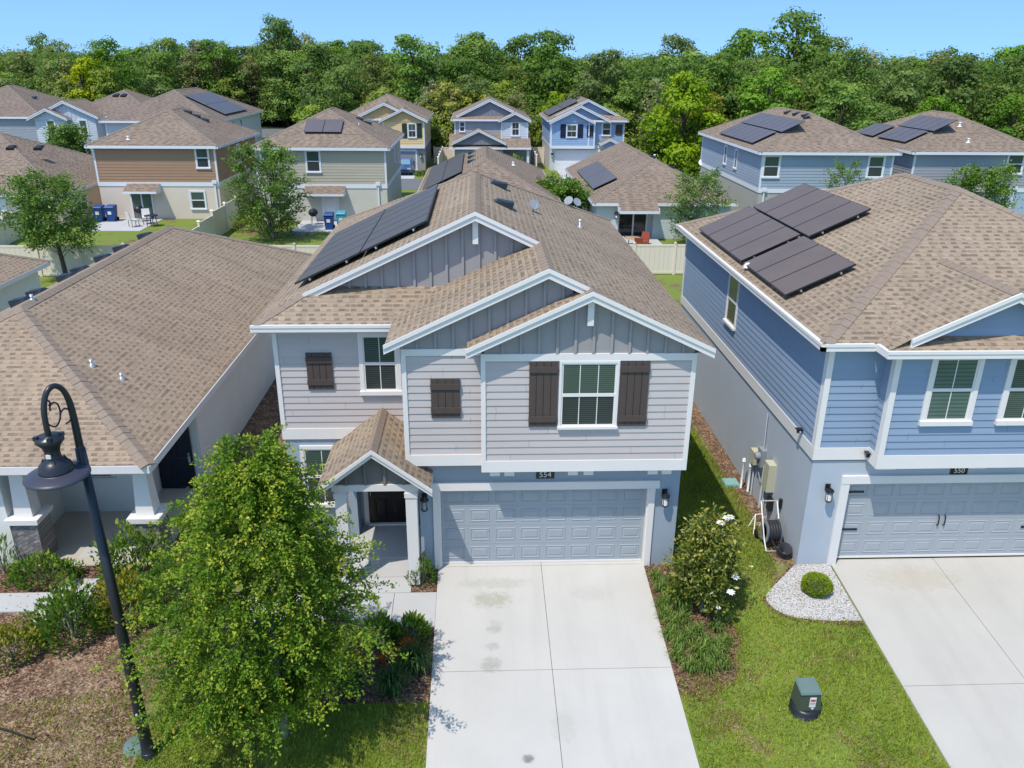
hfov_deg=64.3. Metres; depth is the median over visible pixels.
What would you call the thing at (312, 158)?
window
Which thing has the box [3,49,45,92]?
wood tree
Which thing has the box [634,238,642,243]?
patio chair
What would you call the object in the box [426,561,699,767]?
driveway
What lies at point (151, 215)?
patio table
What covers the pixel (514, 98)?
wood tree
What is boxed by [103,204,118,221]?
trash bin
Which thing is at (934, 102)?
wood tree
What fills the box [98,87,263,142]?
house
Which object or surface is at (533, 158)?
vinyl fence
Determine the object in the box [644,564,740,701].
mulch bed
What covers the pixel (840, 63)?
wood tree
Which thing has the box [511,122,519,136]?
window
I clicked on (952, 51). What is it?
wood tree
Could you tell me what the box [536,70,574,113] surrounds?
wood tree
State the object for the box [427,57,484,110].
wood tree
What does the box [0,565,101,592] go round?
mulch bed
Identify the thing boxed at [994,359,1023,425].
window
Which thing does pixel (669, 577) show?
liriope clump
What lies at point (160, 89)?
wood tree
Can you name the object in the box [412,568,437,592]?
mulch bed
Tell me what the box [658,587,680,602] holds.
liriope clump
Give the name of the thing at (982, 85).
wood tree
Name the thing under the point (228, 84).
wood tree
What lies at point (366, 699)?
bark chips
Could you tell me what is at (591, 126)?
window
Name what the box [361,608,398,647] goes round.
shrub
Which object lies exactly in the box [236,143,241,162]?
window
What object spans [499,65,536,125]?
wood tree
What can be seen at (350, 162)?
house
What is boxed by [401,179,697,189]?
street
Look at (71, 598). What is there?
shrub
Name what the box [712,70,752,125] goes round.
wood tree
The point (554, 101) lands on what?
wood tree
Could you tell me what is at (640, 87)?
woodland canopy
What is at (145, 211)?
patio chair
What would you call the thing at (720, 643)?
liriope clump
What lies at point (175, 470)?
front door
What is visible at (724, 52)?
wood tree
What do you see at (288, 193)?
window
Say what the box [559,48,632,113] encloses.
wood tree
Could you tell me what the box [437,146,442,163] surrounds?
vinyl fence
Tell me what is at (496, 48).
wood tree
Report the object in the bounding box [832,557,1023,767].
driveway
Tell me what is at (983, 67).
wood tree
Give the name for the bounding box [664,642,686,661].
liriope clump
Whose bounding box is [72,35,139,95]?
wood tree
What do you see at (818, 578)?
clipped bush
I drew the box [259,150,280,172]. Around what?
window
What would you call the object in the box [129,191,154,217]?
sliding door
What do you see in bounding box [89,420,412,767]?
young oak
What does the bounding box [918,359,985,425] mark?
window
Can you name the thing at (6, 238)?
vinyl fence
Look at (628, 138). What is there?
wood tree
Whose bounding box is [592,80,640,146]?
wood tree
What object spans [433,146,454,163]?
vinyl fence
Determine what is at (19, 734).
stick
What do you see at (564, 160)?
garage door
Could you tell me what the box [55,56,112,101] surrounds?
wood tree
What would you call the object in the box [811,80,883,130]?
wood tree
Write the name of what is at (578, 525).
garage door
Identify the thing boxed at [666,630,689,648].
liriope clump
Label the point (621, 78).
wood tree
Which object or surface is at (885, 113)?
wood tree
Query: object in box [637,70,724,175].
wood tree
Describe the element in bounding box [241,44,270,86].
wood tree
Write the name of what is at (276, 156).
crape myrtle
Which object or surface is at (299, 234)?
rubble pile
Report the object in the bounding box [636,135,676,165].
wood tree
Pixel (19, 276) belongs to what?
house
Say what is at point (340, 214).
trash bin
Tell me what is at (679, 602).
liriope clump
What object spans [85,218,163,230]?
patio slab
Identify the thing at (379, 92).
wood tree
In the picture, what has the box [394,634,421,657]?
croton
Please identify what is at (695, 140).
wood tree
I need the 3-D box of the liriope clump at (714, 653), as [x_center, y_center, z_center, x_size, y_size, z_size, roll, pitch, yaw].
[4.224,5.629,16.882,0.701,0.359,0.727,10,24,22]
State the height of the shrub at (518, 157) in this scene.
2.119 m
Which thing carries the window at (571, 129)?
in the house at (577, 129)
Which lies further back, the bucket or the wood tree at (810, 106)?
the wood tree at (810, 106)
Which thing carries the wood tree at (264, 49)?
on the ground at (266, 415)
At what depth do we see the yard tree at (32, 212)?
41.92 m
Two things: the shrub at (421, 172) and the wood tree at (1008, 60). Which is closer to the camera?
the shrub at (421, 172)
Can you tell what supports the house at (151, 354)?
on the ground at (266, 415)
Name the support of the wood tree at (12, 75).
on the ground at (266, 415)
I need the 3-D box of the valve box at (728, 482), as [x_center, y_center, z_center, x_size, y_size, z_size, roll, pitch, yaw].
[6.178,2.802,22.998,0.400,0.125,0.430,0,22,-2]
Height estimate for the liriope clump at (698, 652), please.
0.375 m
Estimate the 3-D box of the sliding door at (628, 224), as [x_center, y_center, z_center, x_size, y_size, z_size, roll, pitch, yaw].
[7.957,-10.759,53.764,1.980,1.950,0.060,0,22,-2]
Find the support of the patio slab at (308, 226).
on the ground at (266, 415)
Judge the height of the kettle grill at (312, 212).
1.174 m
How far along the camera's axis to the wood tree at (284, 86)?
132.88 m
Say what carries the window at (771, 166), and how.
in the house at (762, 156)
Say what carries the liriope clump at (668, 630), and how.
on the mulch bed at (694, 616)
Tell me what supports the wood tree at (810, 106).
on the ground at (266, 415)
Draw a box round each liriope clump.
[644,566,663,581]
[649,577,670,593]
[652,593,673,610]
[652,604,677,623]
[656,622,676,639]
[657,610,684,631]
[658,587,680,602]
[663,570,678,585]
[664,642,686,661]
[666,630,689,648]
[669,595,696,610]
[670,605,692,625]
[674,623,702,644]
[675,652,704,674]
[683,636,716,662]
[684,620,710,638]
[693,632,718,649]
[694,655,720,677]
[699,642,730,668]
[703,615,726,632]
[706,634,731,655]
[711,607,732,621]
[713,630,734,645]
[715,653,733,669]
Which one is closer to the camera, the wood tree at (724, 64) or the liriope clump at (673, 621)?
the liriope clump at (673, 621)
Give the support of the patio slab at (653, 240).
on the ground at (266, 415)
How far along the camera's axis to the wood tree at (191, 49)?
133.75 m
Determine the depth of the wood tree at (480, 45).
111.91 m
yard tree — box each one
[0,164,101,273]
[42,121,92,154]
[535,170,593,210]
[660,166,739,243]
[822,156,868,188]
[936,159,1023,209]
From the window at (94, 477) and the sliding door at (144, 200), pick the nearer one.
the window at (94, 477)
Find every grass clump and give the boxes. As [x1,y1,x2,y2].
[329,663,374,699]
[369,662,417,700]
[389,634,440,676]
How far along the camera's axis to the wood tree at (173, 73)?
126.80 m
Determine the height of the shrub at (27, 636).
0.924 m
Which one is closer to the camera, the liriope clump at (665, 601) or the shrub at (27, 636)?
the shrub at (27, 636)
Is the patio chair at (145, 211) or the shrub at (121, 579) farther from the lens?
the patio chair at (145, 211)
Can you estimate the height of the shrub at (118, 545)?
1.780 m
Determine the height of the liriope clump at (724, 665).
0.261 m
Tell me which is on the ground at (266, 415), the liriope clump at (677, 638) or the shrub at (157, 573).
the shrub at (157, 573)
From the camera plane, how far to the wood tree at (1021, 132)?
77.66 m
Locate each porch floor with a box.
[21,487,201,565]
[351,524,421,558]
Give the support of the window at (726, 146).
in the house at (762, 156)
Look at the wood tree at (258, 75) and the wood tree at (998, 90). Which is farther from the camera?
the wood tree at (258, 75)
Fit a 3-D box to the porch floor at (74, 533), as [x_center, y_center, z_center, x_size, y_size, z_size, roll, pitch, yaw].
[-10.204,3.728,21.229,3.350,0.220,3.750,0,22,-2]
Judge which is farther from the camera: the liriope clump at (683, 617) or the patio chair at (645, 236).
the patio chair at (645, 236)
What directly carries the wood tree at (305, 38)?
on the ground at (266, 415)
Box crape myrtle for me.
[221,134,314,239]
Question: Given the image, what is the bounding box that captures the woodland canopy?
[0,43,1023,146]
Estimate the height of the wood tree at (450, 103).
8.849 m
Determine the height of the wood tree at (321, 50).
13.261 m
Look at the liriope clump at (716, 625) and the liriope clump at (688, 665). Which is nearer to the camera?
the liriope clump at (688, 665)
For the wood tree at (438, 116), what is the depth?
95.74 m
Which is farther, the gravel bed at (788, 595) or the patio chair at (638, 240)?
the patio chair at (638, 240)
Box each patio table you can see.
[144,214,157,226]
[625,236,639,243]
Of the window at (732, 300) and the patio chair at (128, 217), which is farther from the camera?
the patio chair at (128, 217)
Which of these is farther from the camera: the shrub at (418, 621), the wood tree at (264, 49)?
the wood tree at (264, 49)
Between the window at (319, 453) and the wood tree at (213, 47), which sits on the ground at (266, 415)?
the wood tree at (213, 47)
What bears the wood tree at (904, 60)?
on the ground at (266, 415)
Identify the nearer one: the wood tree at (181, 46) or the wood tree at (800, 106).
the wood tree at (800, 106)
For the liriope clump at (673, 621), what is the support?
on the mulch bed at (694, 616)
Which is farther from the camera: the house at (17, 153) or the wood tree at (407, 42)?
the wood tree at (407, 42)
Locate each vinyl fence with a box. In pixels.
[0,204,42,244]
[0,242,319,276]
[192,198,238,234]
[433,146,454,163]
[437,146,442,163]
[529,146,544,163]
[531,146,536,165]
[629,241,685,274]
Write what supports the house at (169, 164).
on the ground at (266, 415)
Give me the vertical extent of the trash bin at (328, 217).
1.110 m
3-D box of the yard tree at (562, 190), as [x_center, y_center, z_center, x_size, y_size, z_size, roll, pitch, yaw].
[3.503,-12.681,56.112,4.674,3.913,5.177,0,22,-2]
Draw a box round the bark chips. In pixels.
[0,445,791,767]
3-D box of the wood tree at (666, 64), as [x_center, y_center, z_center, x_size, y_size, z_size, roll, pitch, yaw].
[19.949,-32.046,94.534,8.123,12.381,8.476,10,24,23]
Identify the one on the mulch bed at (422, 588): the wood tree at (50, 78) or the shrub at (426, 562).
the shrub at (426, 562)
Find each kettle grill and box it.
[134,205,145,221]
[308,208,318,223]
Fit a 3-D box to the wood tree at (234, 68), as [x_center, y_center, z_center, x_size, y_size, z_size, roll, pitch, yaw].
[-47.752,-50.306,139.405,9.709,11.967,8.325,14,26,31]
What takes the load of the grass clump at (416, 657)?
on the mulch bed at (413, 690)
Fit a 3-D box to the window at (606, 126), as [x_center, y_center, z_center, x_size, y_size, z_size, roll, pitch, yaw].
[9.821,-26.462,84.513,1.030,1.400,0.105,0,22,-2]
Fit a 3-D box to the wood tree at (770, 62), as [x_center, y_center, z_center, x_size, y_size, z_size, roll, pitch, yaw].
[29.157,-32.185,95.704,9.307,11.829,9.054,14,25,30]
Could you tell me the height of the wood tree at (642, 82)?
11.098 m
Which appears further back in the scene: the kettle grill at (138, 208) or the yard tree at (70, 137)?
the yard tree at (70, 137)
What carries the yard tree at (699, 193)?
on the ground at (266, 415)
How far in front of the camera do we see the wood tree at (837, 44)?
105.37 m
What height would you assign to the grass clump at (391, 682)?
0.546 m
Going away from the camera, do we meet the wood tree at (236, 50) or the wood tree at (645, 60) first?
the wood tree at (645, 60)
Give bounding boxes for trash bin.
[92,205,106,221]
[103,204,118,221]
[323,212,334,229]
[336,210,346,224]
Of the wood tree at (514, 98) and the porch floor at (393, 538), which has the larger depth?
the wood tree at (514, 98)
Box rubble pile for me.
[285,231,313,236]
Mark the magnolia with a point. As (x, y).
(709, 553)
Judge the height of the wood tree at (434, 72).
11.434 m
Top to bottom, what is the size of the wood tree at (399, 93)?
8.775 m
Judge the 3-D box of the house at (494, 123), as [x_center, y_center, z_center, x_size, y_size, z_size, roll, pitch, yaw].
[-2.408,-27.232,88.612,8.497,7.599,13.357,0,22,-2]
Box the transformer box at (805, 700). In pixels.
[788,677,821,721]
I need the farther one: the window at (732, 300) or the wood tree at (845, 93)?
the wood tree at (845, 93)
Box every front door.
[158,427,196,487]
[368,491,405,521]
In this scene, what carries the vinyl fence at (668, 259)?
on the ground at (266, 415)
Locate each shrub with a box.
[0,532,19,572]
[0,617,46,674]
[18,604,78,640]
[31,563,107,656]
[85,565,162,635]
[88,518,175,602]
[134,549,215,614]
[229,215,254,233]
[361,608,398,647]
[391,609,432,645]
[404,549,437,589]
[413,169,426,175]
[512,153,524,161]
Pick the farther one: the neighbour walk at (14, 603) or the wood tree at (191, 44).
the wood tree at (191, 44)
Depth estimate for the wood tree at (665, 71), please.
102.39 m
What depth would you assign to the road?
128.07 m
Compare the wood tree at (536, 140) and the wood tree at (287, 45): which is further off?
the wood tree at (287, 45)
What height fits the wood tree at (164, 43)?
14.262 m
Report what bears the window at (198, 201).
in the house at (169, 164)
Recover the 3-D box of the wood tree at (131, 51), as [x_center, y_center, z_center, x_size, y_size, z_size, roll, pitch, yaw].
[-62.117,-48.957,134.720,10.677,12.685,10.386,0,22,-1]
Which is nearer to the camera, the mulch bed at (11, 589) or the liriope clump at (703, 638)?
the liriope clump at (703, 638)
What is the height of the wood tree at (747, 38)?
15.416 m
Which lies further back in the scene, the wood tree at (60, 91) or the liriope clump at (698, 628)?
the wood tree at (60, 91)
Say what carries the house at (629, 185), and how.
on the ground at (266, 415)
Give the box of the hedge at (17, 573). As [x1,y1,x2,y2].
[0,549,86,590]
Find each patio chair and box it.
[125,212,139,227]
[141,208,151,224]
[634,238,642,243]
[641,231,649,243]
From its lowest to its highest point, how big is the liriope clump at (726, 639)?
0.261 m
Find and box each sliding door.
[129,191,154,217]
[618,207,647,235]
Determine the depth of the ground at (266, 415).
16.06 m
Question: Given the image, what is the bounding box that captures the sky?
[0,0,1023,63]
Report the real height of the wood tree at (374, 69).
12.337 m
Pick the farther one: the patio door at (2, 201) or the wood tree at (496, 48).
the wood tree at (496, 48)
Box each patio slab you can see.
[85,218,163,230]
[292,221,336,231]
[622,236,661,252]
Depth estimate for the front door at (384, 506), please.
20.97 m
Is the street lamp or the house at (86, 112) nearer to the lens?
the street lamp
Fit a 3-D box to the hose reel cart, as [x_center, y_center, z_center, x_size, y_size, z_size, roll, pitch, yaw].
[6.364,3.489,19.916,0.520,1.016,0.890,0,22,-2]
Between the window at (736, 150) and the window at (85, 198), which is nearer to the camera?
the window at (85, 198)
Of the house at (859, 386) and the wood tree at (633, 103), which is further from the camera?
the wood tree at (633, 103)
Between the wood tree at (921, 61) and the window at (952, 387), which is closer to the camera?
the window at (952, 387)
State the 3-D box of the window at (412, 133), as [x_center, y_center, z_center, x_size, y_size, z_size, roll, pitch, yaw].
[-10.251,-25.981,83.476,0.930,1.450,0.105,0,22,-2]
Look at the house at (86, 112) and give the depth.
82.33 m
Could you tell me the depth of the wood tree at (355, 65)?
115.20 m
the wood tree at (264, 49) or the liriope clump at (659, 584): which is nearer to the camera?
the liriope clump at (659, 584)
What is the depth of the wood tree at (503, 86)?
106.17 m
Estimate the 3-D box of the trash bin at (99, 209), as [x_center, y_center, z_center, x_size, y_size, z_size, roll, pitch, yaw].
[-28.921,-11.963,57.038,0.660,1.110,0.810,0,22,-2]
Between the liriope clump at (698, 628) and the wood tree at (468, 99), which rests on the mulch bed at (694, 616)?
the liriope clump at (698, 628)
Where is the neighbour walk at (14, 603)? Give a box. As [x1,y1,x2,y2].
[0,545,120,623]
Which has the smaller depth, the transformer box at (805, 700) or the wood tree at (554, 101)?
the transformer box at (805, 700)
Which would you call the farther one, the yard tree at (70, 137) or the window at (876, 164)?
the yard tree at (70, 137)
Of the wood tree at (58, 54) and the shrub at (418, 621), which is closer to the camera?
the shrub at (418, 621)
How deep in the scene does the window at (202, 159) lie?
57.02 m
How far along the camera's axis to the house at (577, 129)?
84.44 m
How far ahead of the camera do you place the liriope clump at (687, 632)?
17.36 m
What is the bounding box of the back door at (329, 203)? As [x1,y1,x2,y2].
[321,196,338,220]
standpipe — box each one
[740,458,745,487]
[747,463,752,491]
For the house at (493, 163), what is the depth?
56.66 m
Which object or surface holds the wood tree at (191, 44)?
on the ground at (266, 415)
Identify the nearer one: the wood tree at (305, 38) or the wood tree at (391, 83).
the wood tree at (391, 83)
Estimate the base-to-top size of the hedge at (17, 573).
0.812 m
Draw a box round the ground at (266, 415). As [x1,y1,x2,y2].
[0,93,1023,767]
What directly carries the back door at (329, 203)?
in the house at (350, 162)
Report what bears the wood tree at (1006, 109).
on the ground at (266, 415)
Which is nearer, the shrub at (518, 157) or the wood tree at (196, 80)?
the shrub at (518, 157)
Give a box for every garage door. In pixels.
[400,151,415,169]
[441,489,645,563]
[556,152,598,169]
[837,482,1023,557]
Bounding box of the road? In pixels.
[262,129,283,137]
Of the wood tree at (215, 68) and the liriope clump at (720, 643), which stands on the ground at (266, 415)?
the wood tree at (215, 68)
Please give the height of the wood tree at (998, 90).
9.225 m
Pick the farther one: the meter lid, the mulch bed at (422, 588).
the mulch bed at (422, 588)
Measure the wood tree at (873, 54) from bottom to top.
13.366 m
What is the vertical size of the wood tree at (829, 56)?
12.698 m
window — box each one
[45,121,55,132]
[77,119,89,134]
[80,194,87,206]
[91,475,116,480]
[189,191,207,209]
[194,149,210,168]
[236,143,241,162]
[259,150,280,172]
[272,193,290,210]
[299,445,334,507]
[304,151,321,172]
[357,333,401,395]
[407,123,416,137]
[459,121,465,131]
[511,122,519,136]
[557,361,619,429]
[566,124,577,137]
[587,125,592,136]
[601,122,611,135]
[722,145,727,164]
[723,274,740,330]
[732,148,738,169]
[761,155,781,177]
[865,155,886,178]
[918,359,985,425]
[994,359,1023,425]
[1006,155,1023,174]
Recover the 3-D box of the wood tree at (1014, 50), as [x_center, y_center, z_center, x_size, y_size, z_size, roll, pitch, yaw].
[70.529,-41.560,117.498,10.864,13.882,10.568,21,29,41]
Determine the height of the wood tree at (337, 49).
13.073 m
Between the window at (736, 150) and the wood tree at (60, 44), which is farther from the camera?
the wood tree at (60, 44)
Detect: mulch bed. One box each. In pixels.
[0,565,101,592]
[308,627,433,704]
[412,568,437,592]
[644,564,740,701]
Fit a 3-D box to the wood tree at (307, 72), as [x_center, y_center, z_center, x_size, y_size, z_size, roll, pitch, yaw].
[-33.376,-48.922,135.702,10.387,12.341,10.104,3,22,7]
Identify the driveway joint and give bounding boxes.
[463,567,658,767]
[934,572,1020,685]
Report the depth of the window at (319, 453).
19.80 m
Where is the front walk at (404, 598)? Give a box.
[211,558,436,629]
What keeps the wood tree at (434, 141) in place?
on the ground at (266, 415)
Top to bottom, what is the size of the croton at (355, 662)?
0.563 m
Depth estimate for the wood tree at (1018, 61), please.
93.49 m
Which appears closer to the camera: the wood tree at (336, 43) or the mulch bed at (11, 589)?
the mulch bed at (11, 589)
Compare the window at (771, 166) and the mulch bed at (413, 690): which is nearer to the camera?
the mulch bed at (413, 690)
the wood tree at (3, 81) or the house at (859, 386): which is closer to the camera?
the house at (859, 386)
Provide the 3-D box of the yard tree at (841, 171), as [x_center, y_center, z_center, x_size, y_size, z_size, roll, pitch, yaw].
[22.364,-12.591,54.699,3.173,5.096,3.518,0,22,-2]
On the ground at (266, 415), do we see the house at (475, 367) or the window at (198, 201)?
the house at (475, 367)
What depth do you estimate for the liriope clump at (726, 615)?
17.92 m
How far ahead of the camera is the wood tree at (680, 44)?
110.97 m
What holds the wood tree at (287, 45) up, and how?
on the ground at (266, 415)
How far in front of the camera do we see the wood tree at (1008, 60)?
99.37 m
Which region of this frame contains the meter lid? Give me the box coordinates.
[123,735,140,756]
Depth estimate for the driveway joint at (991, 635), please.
16.80 m
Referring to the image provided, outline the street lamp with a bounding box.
[22,383,155,761]
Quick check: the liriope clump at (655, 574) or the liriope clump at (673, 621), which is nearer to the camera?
the liriope clump at (673, 621)
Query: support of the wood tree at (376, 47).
on the ground at (266, 415)
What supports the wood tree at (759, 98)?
on the ground at (266, 415)
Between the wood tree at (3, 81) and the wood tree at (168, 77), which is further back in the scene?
the wood tree at (168, 77)
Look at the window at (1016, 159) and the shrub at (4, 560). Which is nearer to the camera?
the shrub at (4, 560)
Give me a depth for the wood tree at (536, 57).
126.38 m
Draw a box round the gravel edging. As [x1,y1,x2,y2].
[763,564,864,624]
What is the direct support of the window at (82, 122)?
in the house at (86, 112)
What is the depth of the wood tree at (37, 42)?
135.46 m
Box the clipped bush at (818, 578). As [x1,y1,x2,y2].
[800,571,833,597]
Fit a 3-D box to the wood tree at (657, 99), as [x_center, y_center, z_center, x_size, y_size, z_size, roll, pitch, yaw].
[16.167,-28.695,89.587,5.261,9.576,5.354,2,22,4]
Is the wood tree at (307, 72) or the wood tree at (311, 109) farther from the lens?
the wood tree at (307, 72)
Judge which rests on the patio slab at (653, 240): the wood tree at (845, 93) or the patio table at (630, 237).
the patio table at (630, 237)
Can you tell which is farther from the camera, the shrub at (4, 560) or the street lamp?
the shrub at (4, 560)
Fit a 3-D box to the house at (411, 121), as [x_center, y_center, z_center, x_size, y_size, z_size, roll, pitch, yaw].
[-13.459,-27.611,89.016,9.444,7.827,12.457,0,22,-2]
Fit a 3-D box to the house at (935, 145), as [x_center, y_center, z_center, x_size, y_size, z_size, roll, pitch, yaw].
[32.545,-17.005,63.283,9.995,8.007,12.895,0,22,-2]
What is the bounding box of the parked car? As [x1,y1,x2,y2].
[401,157,414,174]
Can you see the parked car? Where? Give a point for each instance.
(407, 164)
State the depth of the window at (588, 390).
17.41 m
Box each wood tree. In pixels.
[0,72,35,88]
[0,77,18,87]
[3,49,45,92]
[25,31,58,88]
[31,58,86,94]
[39,56,80,95]
[41,38,71,59]
[48,52,91,66]
[51,78,92,99]
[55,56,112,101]
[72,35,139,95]
[87,66,138,100]
[115,47,144,67]
[129,50,184,93]
[131,37,196,86]
[132,74,173,97]
[141,61,179,92]
[163,42,193,64]
[175,51,211,90]
[175,61,205,88]
[177,38,216,88]
[183,39,212,83]
[193,39,255,104]
[200,57,225,93]
[213,45,256,85]
[214,56,253,100]
[216,77,254,106]
[232,55,272,117]
[237,55,268,121]
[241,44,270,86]
[242,12,303,125]
[255,48,305,126]
[271,27,302,121]
[279,51,328,121]
[284,31,316,97]
[286,73,311,123]
[290,104,328,122]
[291,42,367,120]
[305,46,350,99]
[310,64,365,111]
[315,39,346,64]
[340,80,369,108]
[341,38,388,96]
[349,62,373,102]
[352,50,399,104]
[360,87,389,106]
[361,38,389,84]
[378,67,410,97]
[384,33,454,113]
[390,81,419,104]
[404,58,456,115]
[414,78,445,123]
[421,106,448,155]
[426,81,462,150]
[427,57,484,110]
[431,109,454,155]
[444,38,505,98]
[452,31,506,93]
[453,74,495,109]
[456,89,487,110]
[489,33,543,114]
[489,80,529,126]
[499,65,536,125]
[502,89,538,140]
[520,27,590,129]
[523,46,565,69]
[528,114,541,154]
[531,91,565,143]
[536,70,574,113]
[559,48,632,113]
[563,60,609,102]
[584,57,641,108]
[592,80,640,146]
[594,63,651,130]
[611,108,647,148]
[623,107,638,122]
[629,56,659,128]
[636,78,678,142]
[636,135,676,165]
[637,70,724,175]
[639,66,685,132]
[646,33,707,115]
[646,51,713,148]
[672,128,707,179]
[674,92,729,143]
[674,110,711,167]
[689,58,746,122]
[699,53,750,118]
[704,51,744,62]
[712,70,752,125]
[717,28,787,91]
[734,66,804,118]
[739,56,788,111]
[756,6,840,105]
[759,75,810,110]
[796,49,843,110]
[799,34,860,69]
[803,62,869,113]
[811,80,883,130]
[813,44,885,129]
[852,43,888,94]
[854,102,905,123]
[869,70,932,120]
[876,56,919,104]
[883,59,954,121]
[902,51,968,117]
[902,51,986,119]
[908,96,967,116]
[924,45,968,76]
[947,66,986,120]
[958,64,988,119]
[968,84,1023,128]
[979,44,1023,92]
[983,94,1023,140]
[986,53,1023,130]
[991,54,1021,125]
[1012,122,1023,139]
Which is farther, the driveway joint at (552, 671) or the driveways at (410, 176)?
the driveways at (410, 176)
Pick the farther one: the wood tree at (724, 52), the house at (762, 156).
the wood tree at (724, 52)
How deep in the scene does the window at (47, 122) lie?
81.46 m
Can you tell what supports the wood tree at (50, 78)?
on the ground at (266, 415)
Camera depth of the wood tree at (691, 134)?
82.36 m
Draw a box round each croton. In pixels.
[340,647,367,672]
[377,645,403,671]
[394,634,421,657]
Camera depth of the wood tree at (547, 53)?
103.22 m
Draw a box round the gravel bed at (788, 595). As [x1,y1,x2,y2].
[766,564,861,620]
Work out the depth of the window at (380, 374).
18.96 m
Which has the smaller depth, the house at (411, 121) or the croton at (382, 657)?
the croton at (382, 657)
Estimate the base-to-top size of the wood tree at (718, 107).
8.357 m
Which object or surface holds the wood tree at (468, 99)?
on the ground at (266, 415)
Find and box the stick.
[0,727,33,739]
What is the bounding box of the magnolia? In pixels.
[658,501,753,616]
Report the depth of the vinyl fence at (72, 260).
44.54 m
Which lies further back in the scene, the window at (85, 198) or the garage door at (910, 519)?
the window at (85, 198)
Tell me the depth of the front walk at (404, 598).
18.59 m
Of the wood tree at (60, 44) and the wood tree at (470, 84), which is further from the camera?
the wood tree at (60, 44)
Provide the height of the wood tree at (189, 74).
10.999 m
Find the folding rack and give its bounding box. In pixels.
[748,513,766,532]
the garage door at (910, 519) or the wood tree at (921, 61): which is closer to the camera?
the garage door at (910, 519)
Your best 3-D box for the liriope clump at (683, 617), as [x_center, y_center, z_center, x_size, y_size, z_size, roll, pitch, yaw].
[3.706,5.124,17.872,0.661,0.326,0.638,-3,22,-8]
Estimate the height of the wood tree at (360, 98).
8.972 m
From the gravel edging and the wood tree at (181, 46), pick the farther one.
the wood tree at (181, 46)
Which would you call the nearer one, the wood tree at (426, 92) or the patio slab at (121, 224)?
the patio slab at (121, 224)
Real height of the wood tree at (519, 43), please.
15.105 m
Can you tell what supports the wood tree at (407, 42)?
on the ground at (266, 415)
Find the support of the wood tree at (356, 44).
on the ground at (266, 415)
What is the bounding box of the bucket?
[776,542,791,558]
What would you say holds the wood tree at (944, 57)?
on the ground at (266, 415)
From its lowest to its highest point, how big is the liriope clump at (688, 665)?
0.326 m
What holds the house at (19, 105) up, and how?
on the ground at (266, 415)
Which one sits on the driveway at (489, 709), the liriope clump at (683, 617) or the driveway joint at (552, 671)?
the driveway joint at (552, 671)
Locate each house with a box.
[0,85,64,141]
[0,132,101,226]
[0,226,311,562]
[0,253,50,311]
[26,89,152,154]
[84,107,259,218]
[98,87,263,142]
[249,171,715,585]
[251,107,404,220]
[349,93,434,169]
[418,146,560,201]
[449,96,531,162]
[539,96,629,169]
[565,141,737,238]
[676,172,1023,565]
[698,107,902,210]
[855,110,1023,214]
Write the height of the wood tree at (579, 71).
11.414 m
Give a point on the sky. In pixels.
(902, 27)
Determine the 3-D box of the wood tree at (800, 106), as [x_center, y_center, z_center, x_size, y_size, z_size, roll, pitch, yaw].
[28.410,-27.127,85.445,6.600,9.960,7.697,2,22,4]
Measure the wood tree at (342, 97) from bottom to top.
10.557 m
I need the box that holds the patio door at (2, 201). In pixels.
[0,199,6,212]
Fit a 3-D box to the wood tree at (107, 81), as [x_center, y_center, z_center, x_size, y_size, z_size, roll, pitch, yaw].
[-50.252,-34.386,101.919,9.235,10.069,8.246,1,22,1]
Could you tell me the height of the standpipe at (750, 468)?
0.980 m
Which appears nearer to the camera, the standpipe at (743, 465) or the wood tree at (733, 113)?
the standpipe at (743, 465)
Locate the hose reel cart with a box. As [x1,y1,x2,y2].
[754,500,783,551]
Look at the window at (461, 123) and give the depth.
84.11 m
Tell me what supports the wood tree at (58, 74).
on the ground at (266, 415)
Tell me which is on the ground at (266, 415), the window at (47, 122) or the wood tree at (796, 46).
the wood tree at (796, 46)
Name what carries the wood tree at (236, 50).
on the ground at (266, 415)
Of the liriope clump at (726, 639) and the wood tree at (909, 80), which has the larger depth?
the wood tree at (909, 80)
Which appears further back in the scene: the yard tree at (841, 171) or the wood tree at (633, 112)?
the wood tree at (633, 112)
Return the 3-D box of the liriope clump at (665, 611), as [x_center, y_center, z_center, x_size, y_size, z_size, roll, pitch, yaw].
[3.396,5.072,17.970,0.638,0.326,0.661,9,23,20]
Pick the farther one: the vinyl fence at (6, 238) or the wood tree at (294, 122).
the wood tree at (294, 122)
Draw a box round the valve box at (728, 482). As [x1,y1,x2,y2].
[722,478,739,487]
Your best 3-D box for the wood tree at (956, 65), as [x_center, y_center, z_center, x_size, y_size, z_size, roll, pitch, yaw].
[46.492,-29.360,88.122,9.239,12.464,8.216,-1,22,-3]
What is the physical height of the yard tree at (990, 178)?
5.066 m
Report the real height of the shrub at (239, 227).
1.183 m
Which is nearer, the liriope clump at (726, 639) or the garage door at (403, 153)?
the liriope clump at (726, 639)
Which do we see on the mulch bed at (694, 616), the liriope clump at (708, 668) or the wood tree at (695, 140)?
the liriope clump at (708, 668)
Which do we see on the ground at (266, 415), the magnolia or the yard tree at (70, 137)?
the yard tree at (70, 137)
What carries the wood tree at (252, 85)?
on the ground at (266, 415)
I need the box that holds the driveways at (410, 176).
[401,170,568,178]
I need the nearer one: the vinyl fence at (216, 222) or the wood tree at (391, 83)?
the vinyl fence at (216, 222)
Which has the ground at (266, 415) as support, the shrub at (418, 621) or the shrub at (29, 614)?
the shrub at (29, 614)

